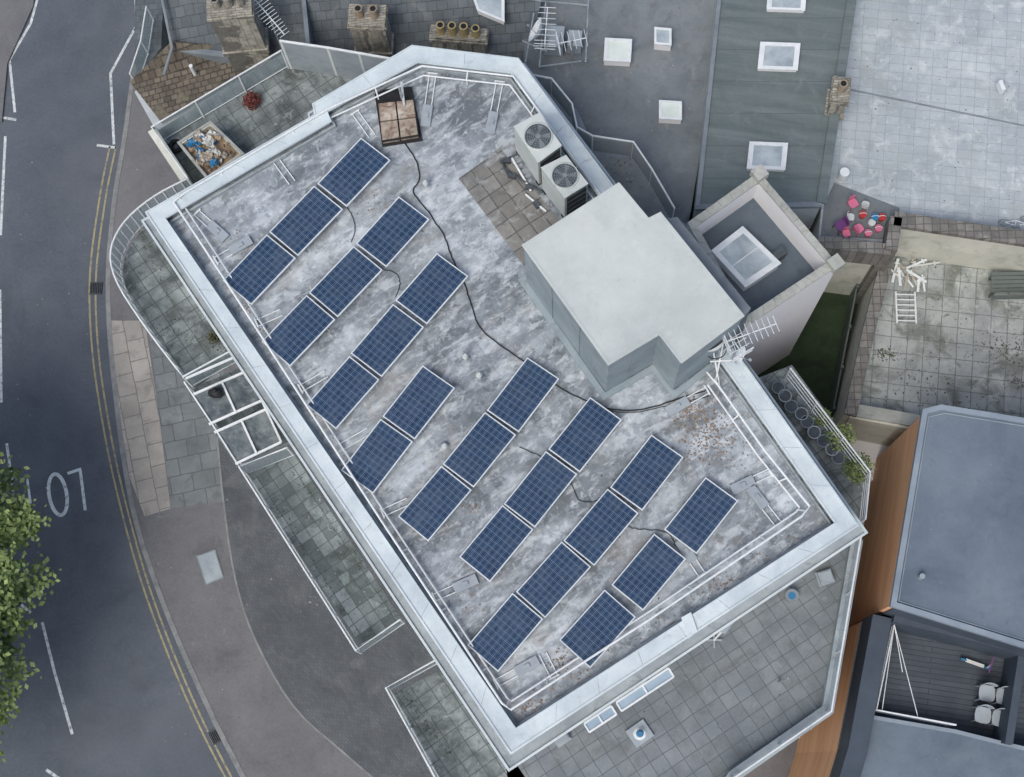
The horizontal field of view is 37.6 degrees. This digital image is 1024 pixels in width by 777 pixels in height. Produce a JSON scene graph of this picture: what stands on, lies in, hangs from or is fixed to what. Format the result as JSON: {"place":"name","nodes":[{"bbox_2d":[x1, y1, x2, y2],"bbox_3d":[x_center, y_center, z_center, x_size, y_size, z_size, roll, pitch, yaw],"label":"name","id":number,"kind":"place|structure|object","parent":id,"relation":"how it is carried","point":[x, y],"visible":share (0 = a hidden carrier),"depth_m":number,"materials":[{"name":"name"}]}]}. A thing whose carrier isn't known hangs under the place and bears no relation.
{"place":"outdoors","nodes":[
{"label":"outdoors","id":0,"kind":"place"},
{"bbox_2d":[0,0,34,122],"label":"pavement","id":1,"kind":"structure","parent":0,"point":[14,16],"depth_m":54.33,"materials":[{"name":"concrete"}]},
{"bbox_2d":[0,0,239,776],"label":"road","id":2,"kind":"structure","parent":0,"point":[119,685],"depth_m":50.66,"materials":[{"name":"asphalt"}]},
{"bbox_2d":[0,290,2,402],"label":"road marking","id":3,"kind":"object","parent":2,"relation":"on","point":[1,395],"visible":1,"depth_m":51.45,"materials":[{"name":"white paint"}]},
{"bbox_2d":[0,136,6,234],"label":"road marking","id":4,"kind":"object","parent":2,"relation":"on","point":[3,180],"visible":1,"depth_m":52.97,"materials":[{"name":"white paint"}]},
{"bbox_2d":[9,0,37,111],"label":"road marking","id":5,"kind":"object","parent":2,"relation":"on","point":[17,46],"visible":1,"depth_m":54.18,"materials":[{"name":"white paint"}]},
{"bbox_2d":[0,452,61,761],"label":"street tree","id":6,"kind":"object","parent":2,"relation":"on","point":[17,525],"visible":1,"depth_m":43.30,"materials":[{"name":"green plant"}]},
{"bbox_2d":[41,622,73,734],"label":"road marking","id":7,"kind":"object","parent":2,"relation":"on","point":[56,679],"visible":1,"depth_m":48.70,"materials":[{"name":"white paint"}]},
{"bbox_2d":[47,472,68,516],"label":"road marking","id":8,"kind":"object","parent":2,"relation":"on","point":[62,480],"visible":1,"depth_m":50.19,"materials":[{"name":"white paint"}]},
{"bbox_2d":[67,468,86,509],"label":"road marking","id":9,"kind":"object","parent":2,"relation":"on","point":[82,485],"visible":1,"depth_m":50.25,"materials":[{"name":"white paint"}]},
{"bbox_2d":[89,282,102,294],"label":"drain grate","id":10,"kind":"object","parent":2,"relation":"on","point":[96,288],"visible":1,"depth_m":51.89,"materials":[{"name":"black"}]},
{"bbox_2d":[109,0,134,143],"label":"road marking","id":11,"kind":"object","parent":2,"relation":"on","point":[111,87],"visible":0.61,"depth_m":53.75,"materials":[{"name":"white paint"}]},
{"bbox_2d":[88,146,225,776],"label":"road marking","id":12,"kind":"object","parent":2,"relation":"on","point":[179,682],"visible":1,"depth_m":50.17,"materials":[{"name":"yellow paint"}]},
{"bbox_2d":[95,146,231,776],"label":"road marking","id":13,"kind":"object","parent":2,"relation":"on","point":[184,679],"visible":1,"depth_m":50.20,"materials":[{"name":"yellow paint"}]},
{"bbox_2d":[111,321,170,515],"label":"path","id":14,"kind":"structure","parent":0,"point":[140,424],"depth_m":50.62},
{"bbox_2d":[150,336,224,507],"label":"path","id":15,"kind":"structure","parent":0,"point":[189,436],"depth_m":50.35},
{"bbox_2d":[216,437,372,776],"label":"curb","id":16,"kind":"structure","parent":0,"point":[316,729],"depth_m":48.71,"materials":[{"name":"concrete"}]},
{"bbox_2d":[218,439,439,776],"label":"path","id":17,"kind":"structure","parent":0,"point":[333,683],"depth_m":48.50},
{"bbox_2d":[110,68,797,776],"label":"pavement","id":18,"kind":"structure","parent":0,"point":[268,730],"depth_m":48.88,"materials":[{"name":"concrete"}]},
{"bbox_2d":[196,549,223,584],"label":"inspection cover","id":19,"kind":"object","parent":18,"relation":"on","point":[210,566],"visible":1,"depth_m":49.28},
{"bbox_2d":[758,292,857,409],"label":"lawn","id":20,"kind":"structure","parent":0,"point":[811,358],"depth_m":46.79,"materials":[{"name":"green plant"}]},
{"bbox_2d":[827,285,858,414],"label":"garden fence","id":21,"kind":"object","parent":20,"relation":"on","point":[841,355],"visible":0.86,"depth_m":45.96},
{"bbox_2d":[815,568,834,586],"bbox_3d":[8.223,4.943,39.394,0.420,0.230,0.380,-17,76,-2],"label":"concrete block","id":22,"kind":"object","parent":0,"point":[825,577],"depth_m":39.30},
{"bbox_2d":[850,439,888,481],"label":"courtyard","id":23,"kind":"structure","parent":0,"point":[873,451],"depth_m":45.34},
{"label":"ground","id":24,"kind":"structure","parent":0,"visible":0},
{"bbox_2d":[105,63,245,776],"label":"kerb","id":25,"kind":"structure","parent":24,"relation":"on","point":[135,517],"depth_m":50.32,"materials":[{"name":"concrete"}]},
{"bbox_2d":[129,0,254,129],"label":"brown roof house","id":26,"kind":"structure","parent":24,"relation":"on","point":[186,79],"depth_m":45.53,"materials":[{"name":"tile"}]},
{"bbox_2d":[161,0,540,74],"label":"slate roof house","id":27,"kind":"structure","parent":24,"relation":"on","point":[411,22],"depth_m":44.30,"materials":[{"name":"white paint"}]},
{"bbox_2d":[206,0,271,71],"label":"chimney","id":28,"kind":"object","parent":27,"relation":"on","point":[241,31],"visible":0.98,"depth_m":42.95,"materials":[{"name":"stone"}]},
{"bbox_2d":[254,0,288,48],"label":"television aerial","id":29,"kind":"object","parent":28,"relation":"attached to","point":[271,20],"visible":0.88,"depth_m":42.49,"materials":[{"name":"metal"}]},
{"bbox_2d":[347,4,393,56],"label":"chimney","id":30,"kind":"object","parent":27,"relation":"on","point":[368,26],"visible":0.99,"depth_m":42.88,"materials":[{"name":"brick"}]},
{"bbox_2d":[429,21,488,53],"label":"chimney","id":31,"kind":"object","parent":27,"relation":"on","point":[463,36],"visible":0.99,"depth_m":43.73,"materials":[{"name":"stone"}]},
{"bbox_2d":[109,40,870,776],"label":"apartment building","id":32,"kind":"structure","parent":24,"relation":"on","point":[615,296],"depth_m":38.58,"materials":[{"name":"concrete"}]},
{"bbox_2d":[177,121,244,177],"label":"rubbish container","id":33,"kind":"object","parent":32,"relation":"on","point":[209,147],"visible":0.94,"depth_m":42.15,"materials":[{"name":"concrete"}]},
{"bbox_2d":[192,208,229,241],"bbox_3d":[-7.908,-4.288,39.423,1.126,0.115,0.280,41,81,11],"label":"rail counterweight","id":34,"kind":"object","parent":32,"relation":"on","point":[217,231],"visible":1,"depth_m":39.37,"materials":[{"name":"white paint"}]},
{"bbox_2d":[212,235,252,264],"bbox_3d":[-7.295,-3.624,39.235,1.086,0.115,0.280,-32,77,-6],"label":"rail counterweight","id":35,"kind":"object","parent":32,"relation":"on","point":[240,245],"visible":1,"depth_m":39.24,"materials":[{"name":"white paint"}]},
{"bbox_2d":[242,91,261,110],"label":"shrub","id":36,"kind":"object","parent":32,"relation":"on","point":[251,100],"visible":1,"depth_m":43.05,"materials":[{"name":"red plant"}]},
{"bbox_2d":[223,234,295,304],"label":"solar panel","id":37,"kind":"object","parent":32,"relation":"on","point":[259,269],"visible":1,"depth_m":38.86,"materials":[{"name":"blue glass"}]},
{"bbox_2d":[262,295,334,366],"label":"solar panel","id":38,"kind":"object","parent":32,"relation":"on","point":[300,328],"visible":1,"depth_m":38.42,"materials":[{"name":"blue glass"}]},
{"bbox_2d":[269,186,342,255],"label":"solar panel","id":39,"kind":"object","parent":32,"relation":"on","point":[306,220],"visible":1,"depth_m":39.14,"materials":[{"name":"blue glass"}]},
{"bbox_2d":[307,356,378,428],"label":"solar panel","id":40,"kind":"object","parent":32,"relation":"on","point":[344,390],"visible":1,"depth_m":37.98,"materials":[{"name":"blue glass"}]},
{"bbox_2d":[309,246,382,316],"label":"solar panel","id":41,"kind":"object","parent":32,"relation":"on","point":[346,280],"visible":1,"depth_m":38.69,"materials":[{"name":"blue glass"}]},
{"bbox_2d":[317,138,389,206],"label":"solar panel","id":42,"kind":"object","parent":32,"relation":"on","point":[353,172],"visible":1,"depth_m":39.42,"materials":[{"name":"blue glass"}]},
{"bbox_2d":[341,419,412,493],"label":"solar panel","id":43,"kind":"object","parent":32,"relation":"on","point":[380,451],"visible":1,"depth_m":37.55,"materials":[{"name":"blue glass"}]},
{"bbox_2d":[173,65,600,201],"bbox_3d":[-3.268,-6.647,39.700,11.202,0.450,3.930,0,76,2],"label":"guard rail","id":44,"kind":"object","parent":32,"relation":"on","point":[377,97],"visible":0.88,"depth_m":39.74,"materials":[{"name":"metal"}]},
{"bbox_2d":[351,304,423,376],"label":"solar panel","id":45,"kind":"object","parent":32,"relation":"on","point":[387,340],"visible":1,"depth_m":38.27,"materials":[{"name":"blue glass"}]},
{"bbox_2d":[356,197,428,266],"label":"solar panel","id":46,"kind":"object","parent":32,"relation":"on","point":[396,227],"visible":1,"depth_m":38.98,"materials":[{"name":"blue glass"}]},
{"bbox_2d":[374,81,422,146],"bbox_3d":[-3.049,-7.391,39.592,1.080,0.996,1.643,-9,76,0],"label":"ballast tray","id":47,"kind":"object","parent":32,"relation":"on","point":[398,120],"visible":1,"depth_m":39.81,"materials":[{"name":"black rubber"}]},
{"bbox_2d":[383,366,454,439],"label":"solar panel","id":48,"kind":"object","parent":32,"relation":"on","point":[418,402],"visible":1,"depth_m":37.85,"materials":[{"name":"blue glass"}]},
{"bbox_2d":[420,72,437,126],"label":"rail counterweight","id":49,"kind":"object","parent":32,"relation":"on","point":[427,109],"visible":1,"depth_m":39.97,"materials":[{"name":"white paint"}]},
{"bbox_2d":[396,253,467,323],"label":"solar panel","id":50,"kind":"object","parent":32,"relation":"on","point":[430,290],"visible":1,"depth_m":38.57,"materials":[{"name":"blue glass"}]},
{"bbox_2d":[398,466,471,540],"bbox_3d":[-1.908,2.872,37.320,1.009,0.378,1.657,39,80,10],"label":"solar panel","id":51,"kind":"object","parent":32,"relation":"on","point":[434,503],"visible":1,"depth_m":37.21,"materials":[{"name":"blue glass"}]},
{"bbox_2d":[431,574,478,601],"bbox_3d":[-1.397,4.906,36.894,1.168,0.115,0.280,-24,76,-4],"label":"rail counterweight","id":52,"kind":"object","parent":32,"relation":"on","point":[465,583],"visible":0.89,"depth_m":36.90,"materials":[{"name":"white paint"}]},
{"bbox_2d":[443,412,515,487],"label":"solar panel","id":53,"kind":"object","parent":32,"relation":"on","point":[479,449],"visible":1,"depth_m":37.50,"materials":[{"name":"blue glass"}]},
{"bbox_2d":[172,201,810,710],"bbox_3d":[-0.769,-0.892,38.175,8.931,0.450,15.901,-34,77,-6],"label":"guard rail","id":54,"kind":"object","parent":32,"relation":"on","point":[420,565],"visible":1,"depth_m":36.86,"materials":[{"name":"metal"}]},
{"bbox_2d":[485,80,504,133],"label":"rail counterweight","id":55,"kind":"object","parent":32,"relation":"on","point":[492,118],"visible":1,"depth_m":39.86,"materials":[{"name":"white paint"}]},
{"bbox_2d":[460,505,532,581],"bbox_3d":[-0.382,3.831,37.026,1.000,0.378,1.664,38,80,10],"label":"solar panel","id":56,"kind":"object","parent":32,"relation":"on","point":[496,543],"visible":1,"depth_m":36.92,"materials":[{"name":"blue glass"}]},
{"bbox_2d":[468,593,542,671],"bbox_3d":[-0.157,5.931,36.494,0.995,0.378,1.664,40,81,11],"label":"solar panel","id":57,"kind":"object","parent":32,"relation":"on","point":[506,631],"visible":1,"depth_m":36.38,"materials":[{"name":"blue glass"}]},
{"bbox_2d":[206,195,823,717],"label":"leaf litter","id":58,"kind":"object","parent":32,"relation":"on","point":[690,407],"visible":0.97,"depth_m":37.60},
{"bbox_2d":[492,655,540,688],"bbox_3d":[0.110,6.862,36.351,1.198,0.115,0.280,-28,77,-5],"label":"rail counterweight","id":59,"kind":"object","parent":32,"relation":"on","point":[528,665],"visible":1,"depth_m":36.36,"materials":[{"name":"white paint"}]},
{"bbox_2d":[487,357,558,431],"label":"solar panel","id":60,"kind":"object","parent":32,"relation":"on","point":[523,394],"visible":1,"depth_m":37.80,"materials":[{"name":"blue glass"}]},
{"bbox_2d":[499,153,546,211],"bbox_3d":[0.357,-5.352,39.395,0.590,0.140,1.875,-30,77,-5],"label":"pipework","id":61,"kind":"object","parent":32,"relation":"on","point":[528,187],"visible":1,"depth_m":39.40,"materials":[{"name":"white paint"}]},
{"bbox_2d":[513,113,561,185],"bbox_3d":[0.699,-6.174,38.804,0.776,1.680,1.198,-31,77,-6],"label":"air conditioner","id":62,"kind":"object","parent":32,"relation":"on","point":[538,144],"visible":0.95,"depth_m":38.09,"materials":[{"name":"white"}]},
{"bbox_2d":[504,452,576,526],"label":"solar panel","id":63,"kind":"object","parent":32,"relation":"on","point":[544,484],"visible":1,"depth_m":37.20,"materials":[{"name":"blue glass"}]},
{"bbox_2d":[516,542,590,617],"bbox_3d":[1.017,4.687,36.761,0.967,0.378,1.666,41,81,11],"label":"solar panel","id":64,"kind":"object","parent":32,"relation":"on","point":[552,580],"visible":1,"depth_m":36.65,"materials":[{"name":"blue glass"}]},
{"bbox_2d":[404,143,705,410],"bbox_3d":[0.182,-2.316,38.686,10.373,0.048,2.577,40,81,11],"label":"cable","id":65,"kind":"object","parent":32,"relation":"on","point":[492,338],"visible":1,"depth_m":38.55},
{"bbox_2d":[541,155,587,217],"bbox_3d":[1.357,-5.179,38.568,0.733,1.610,1.088,-35,77,-6],"label":"air conditioner","id":66,"kind":"object","parent":32,"relation":"on","point":[564,185],"visible":0.96,"depth_m":37.91,"materials":[{"name":"white"}]},
{"bbox_2d":[549,397,620,471],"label":"solar panel","id":67,"kind":"object","parent":32,"relation":"on","point":[584,435],"visible":1,"depth_m":37.50,"materials":[{"name":"blue glass"}]},
{"bbox_2d":[560,590,635,667],"bbox_3d":[2.073,5.835,36.437,1.011,0.378,1.646,42,81,11],"label":"solar panel","id":68,"kind":"object","parent":32,"relation":"on","point":[606,618],"visible":0.99,"depth_m":36.33,"materials":[{"name":"blue glass"}]},
{"bbox_2d":[564,489,637,565],"bbox_3d":[2.192,3.433,37.031,0.985,0.378,1.695,39,81,11],"label":"solar panel","id":69,"kind":"object","parent":32,"relation":"on","point":[600,527],"visible":1,"depth_m":36.92,"materials":[{"name":"blue glass"}]},
{"bbox_2d":[625,719,653,747],"bbox_3d":[3.283,8.845,38.511,0.550,0.395,0.500,-34,77,-6],"label":"skylight","id":70,"kind":"object","parent":32,"relation":"on","point":[639,733],"visible":1,"depth_m":38.60,"materials":[{"name":"white paint"}]},
{"bbox_2d":[610,435,682,510],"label":"solar panel","id":71,"kind":"object","parent":32,"relation":"on","point":[645,474],"visible":1,"depth_m":37.21,"materials":[{"name":"blue glass"}]},
{"bbox_2d":[612,534,685,609],"bbox_3d":[3.338,4.499,36.724,0.991,0.378,1.643,39,81,11],"label":"solar panel","id":72,"kind":"object","parent":32,"relation":"on","point":[648,572],"visible":1,"depth_m":36.62,"materials":[{"name":"blue glass"}]},
{"bbox_2d":[664,385,710,416],"bbox_3d":[4.422,0.308,37.828,1.194,0.115,0.280,-28,77,-5],"label":"rail counterweight","id":73,"kind":"object","parent":32,"relation":"on","point":[675,407],"visible":1,"depth_m":37.80,"materials":[{"name":"white paint"}]},
{"bbox_2d":[675,541,705,577],"bbox_3d":[4.388,4.150,36.872,0.280,0.115,1.017,-32,77,-6],"label":"rail counterweight","id":74,"kind":"object","parent":32,"relation":"on","point":[688,554],"visible":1,"depth_m":36.87,"materials":[{"name":"white paint"}]},
{"bbox_2d":[664,477,737,553],"bbox_3d":[4.653,3.142,37.014,0.993,0.378,1.674,38,80,10],"label":"solar panel","id":75,"kind":"object","parent":32,"relation":"on","point":[700,515],"visible":1,"depth_m":36.91,"materials":[{"name":"blue glass"}]},
{"bbox_2d":[706,344,731,384],"bbox_3d":[5.162,-0.608,37.377,0.626,1.377,1.157,-26,77,-4],"label":"mast bracket","id":76,"kind":"object","parent":32,"relation":"attached to","point":[716,367],"visible":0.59,"depth_m":37.31,"materials":[{"name":"white metal"}]},
{"bbox_2d":[725,333,753,361],"bbox_3d":[5.433,-0.980,37.295,0.640,1.761,0.819,-30,77,-5],"label":"television aerial","id":77,"kind":"object","parent":32,"relation":"on","point":[741,354],"visible":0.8,"depth_m":36.55,"materials":[{"name":"metal"}]},
{"bbox_2d":[729,469,772,494],"bbox_3d":[5.941,2.293,37.278,1.093,0.115,0.280,-25,76,-4],"label":"rail counterweight","id":78,"kind":"object","parent":32,"relation":"on","point":[742,485],"visible":1,"depth_m":37.25,"materials":[{"name":"white paint"}]},
{"bbox_2d":[723,317,778,354],"bbox_3d":[5.792,-1.119,37.110,1.319,2.161,0.640,-20,76,-3],"label":"television aerial","id":79,"kind":"object","parent":32,"relation":"on","point":[746,342],"visible":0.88,"depth_m":36.20,"materials":[{"name":"metal"}]},
{"bbox_2d":[746,484,780,524],"bbox_3d":[6.236,2.898,37.117,0.280,0.115,1.154,-36,77,-7],"label":"rail counterweight","id":80,"kind":"object","parent":32,"relation":"on","point":[757,497],"visible":1,"depth_m":37.14,"materials":[{"name":"white paint"}]},
{"bbox_2d":[741,614,840,712],"bbox_3d":[7.097,6.984,38.114,2.556,1.805,2.472,0,76,2],"label":"washing line","id":81,"kind":"object","parent":32,"relation":"on","point":[787,678],"visible":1,"depth_m":37.59,"materials":[{"name":"metal"}]},
{"bbox_2d":[784,400,797,412],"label":"flower pot","id":82,"kind":"object","parent":32,"relation":"on","point":[790,406],"visible":1,"depth_m":40.34,"materials":[{"name":"grey ceramic"}]},
{"bbox_2d":[785,589,798,602],"bbox_3d":[7.296,5.431,39.257,0.360,0.325,0.360,0,76,2],"label":"bucket","id":83,"kind":"object","parent":32,"relation":"on","point":[792,595],"visible":1,"depth_m":39.10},
{"bbox_2d":[807,425,820,438],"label":"flower pot","id":84,"kind":"object","parent":32,"relation":"on","point":[813,431],"visible":1,"depth_m":40.15,"materials":[{"name":"grey ceramic"}]},
{"bbox_2d":[813,408,832,426],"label":"shrub","id":85,"kind":"object","parent":32,"relation":"on","point":[820,421],"visible":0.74,"depth_m":40.27,"materials":[{"name":"green plant"}]},
{"bbox_2d":[831,451,844,464],"bbox_3d":[8.686,1.874,40.097,0.369,0.317,0.369,0,76,2],"label":"flower pot","id":86,"kind":"object","parent":32,"relation":"on","point":[838,458],"visible":1,"depth_m":39.96,"materials":[{"name":"grey ceramic"}]},
{"bbox_2d":[824,421,856,451],"bbox_3d":[8.751,1.274,40.027,0.843,0.830,0.855,0,76,2],"label":"shrub","id":87,"kind":"object","parent":32,"relation":"on","point":[843,431],"visible":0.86,"depth_m":39.92,"materials":[{"name":"green plant"}]},
{"bbox_2d":[842,451,876,484],"bbox_3d":[9.186,2.102,39.745,0.895,0.875,0.887,0,76,2],"label":"shrub","id":88,"kind":"object","parent":32,"relation":"on","point":[855,473],"visible":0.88,"depth_m":39.71,"materials":[{"name":"green plant"}]},
{"bbox_2d":[17,8,1018,750],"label":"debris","id":89,"kind":"object","parent":24,"relation":"on","point":[579,406],"visible":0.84,"depth_m":43.44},
{"bbox_2d":[138,220,1023,753],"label":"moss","id":90,"kind":"object","parent":24,"relation":"on","point":[874,354],"visible":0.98,"depth_m":43.78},
{"bbox_2d":[524,0,715,223],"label":"felt roof building","id":91,"kind":"structure","parent":24,"relation":"on","point":[651,36],"depth_m":43.88,"materials":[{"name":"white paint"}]},
{"bbox_2d":[526,17,542,41],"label":"satellite dish","id":92,"kind":"object","parent":91,"relation":"on","point":[536,28],"visible":0.91,"depth_m":43.28,"materials":[{"name":"white paint"}]},
{"bbox_2d":[533,7,555,49],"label":"television aerial","id":93,"kind":"object","parent":91,"relation":"on","point":[545,29],"visible":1,"depth_m":42.51,"materials":[{"name":"metal"}]},
{"bbox_2d":[522,0,588,66],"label":"metal railing","id":94,"kind":"object","parent":91,"relation":"on","point":[558,30],"visible":0.93,"depth_m":43.61,"materials":[{"name":"metal"}]},
{"bbox_2d":[556,30,587,64],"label":"television aerial","id":95,"kind":"object","parent":91,"relation":"on","point":[569,41],"visible":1,"depth_m":42.61,"materials":[{"name":"metal"}]},
{"bbox_2d":[687,164,845,375],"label":"stair tower","id":96,"kind":"structure","parent":24,"relation":"on","point":[763,248],"depth_m":39.42,"materials":[{"name":"grey concrete"}]},
{"bbox_2d":[689,0,856,229],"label":"grey roof building","id":97,"kind":"structure","parent":24,"relation":"on","point":[775,66],"depth_m":43.18,"materials":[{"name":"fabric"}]},
{"bbox_2d":[824,76,851,120],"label":"chimney","id":98,"kind":"object","parent":97,"relation":"on","point":[837,96],"visible":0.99,"depth_m":42.18,"materials":[{"name":"brick"}]},
{"bbox_2d":[824,262,870,294],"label":"garden wall","id":99,"kind":"structure","parent":24,"relation":"on","point":[847,278],"depth_m":45.71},
{"bbox_2d":[831,255,894,427],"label":"garden wall","id":100,"kind":"structure","parent":24,"relation":"on","point":[858,351],"depth_m":43.72,"materials":[{"name":"brick"}]},
{"bbox_2d":[844,404,919,445],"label":"garden wall","id":101,"kind":"structure","parent":24,"relation":"on","point":[880,426],"depth_m":43.12,"materials":[{"name":"concrete"}]},
{"bbox_2d":[788,404,1023,776],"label":"timber clad building","id":102,"kind":"structure","parent":24,"relation":"on","point":[939,591],"depth_m":39.02,"materials":[{"name":"brown wood"}]},
{"bbox_2d":[970,704,994,724],"bbox_3d":[12.438,8.609,39.682,0.431,0.805,0.478,10,77,5],"label":"chair","id":103,"kind":"object","parent":102,"relation":"on","point":[983,715],"visible":1,"depth_m":39.63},
{"bbox_2d":[974,683,997,702],"bbox_3d":[12.586,8.059,39.813,0.431,0.805,0.478,7,76,4],"label":"chair","id":104,"kind":"object","parent":102,"relation":"on","point":[986,693],"visible":1,"depth_m":39.77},
{"bbox_2d":[987,708,1004,725],"bbox_3d":[12.876,8.691,39.645,0.431,0.805,0.478,10,77,4],"label":"chair","id":105,"kind":"object","parent":102,"relation":"on","point":[995,716],"visible":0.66,"depth_m":39.61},
{"bbox_2d":[809,0,1023,303],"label":"tiled roof building","id":106,"kind":"structure","parent":24,"relation":"on","point":[960,225],"depth_m":43.73,"materials":[{"name":"tile"}]},
{"bbox_2d":[832,216,849,234],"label":"toy chair","id":107,"kind":"object","parent":106,"relation":"on","point":[841,224],"visible":1,"depth_m":42.77,"materials":[{"name":"purple plastic"}]},
{"bbox_2d":[860,256,1023,417],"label":"patio","id":108,"kind":"structure","parent":24,"relation":"on","point":[901,338],"depth_m":44.19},
{"bbox_2d":[895,291,916,323],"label":"ladder","id":109,"kind":"object","parent":108,"relation":"on","point":[914,305],"visible":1,"depth_m":44.38,"materials":[{"name":"metal"}]},
{"bbox_2d":[988,272,1023,299],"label":"garden bench","id":110,"kind":"object","parent":108,"relation":"on","point":[1005,281],"visible":1,"depth_m":44.05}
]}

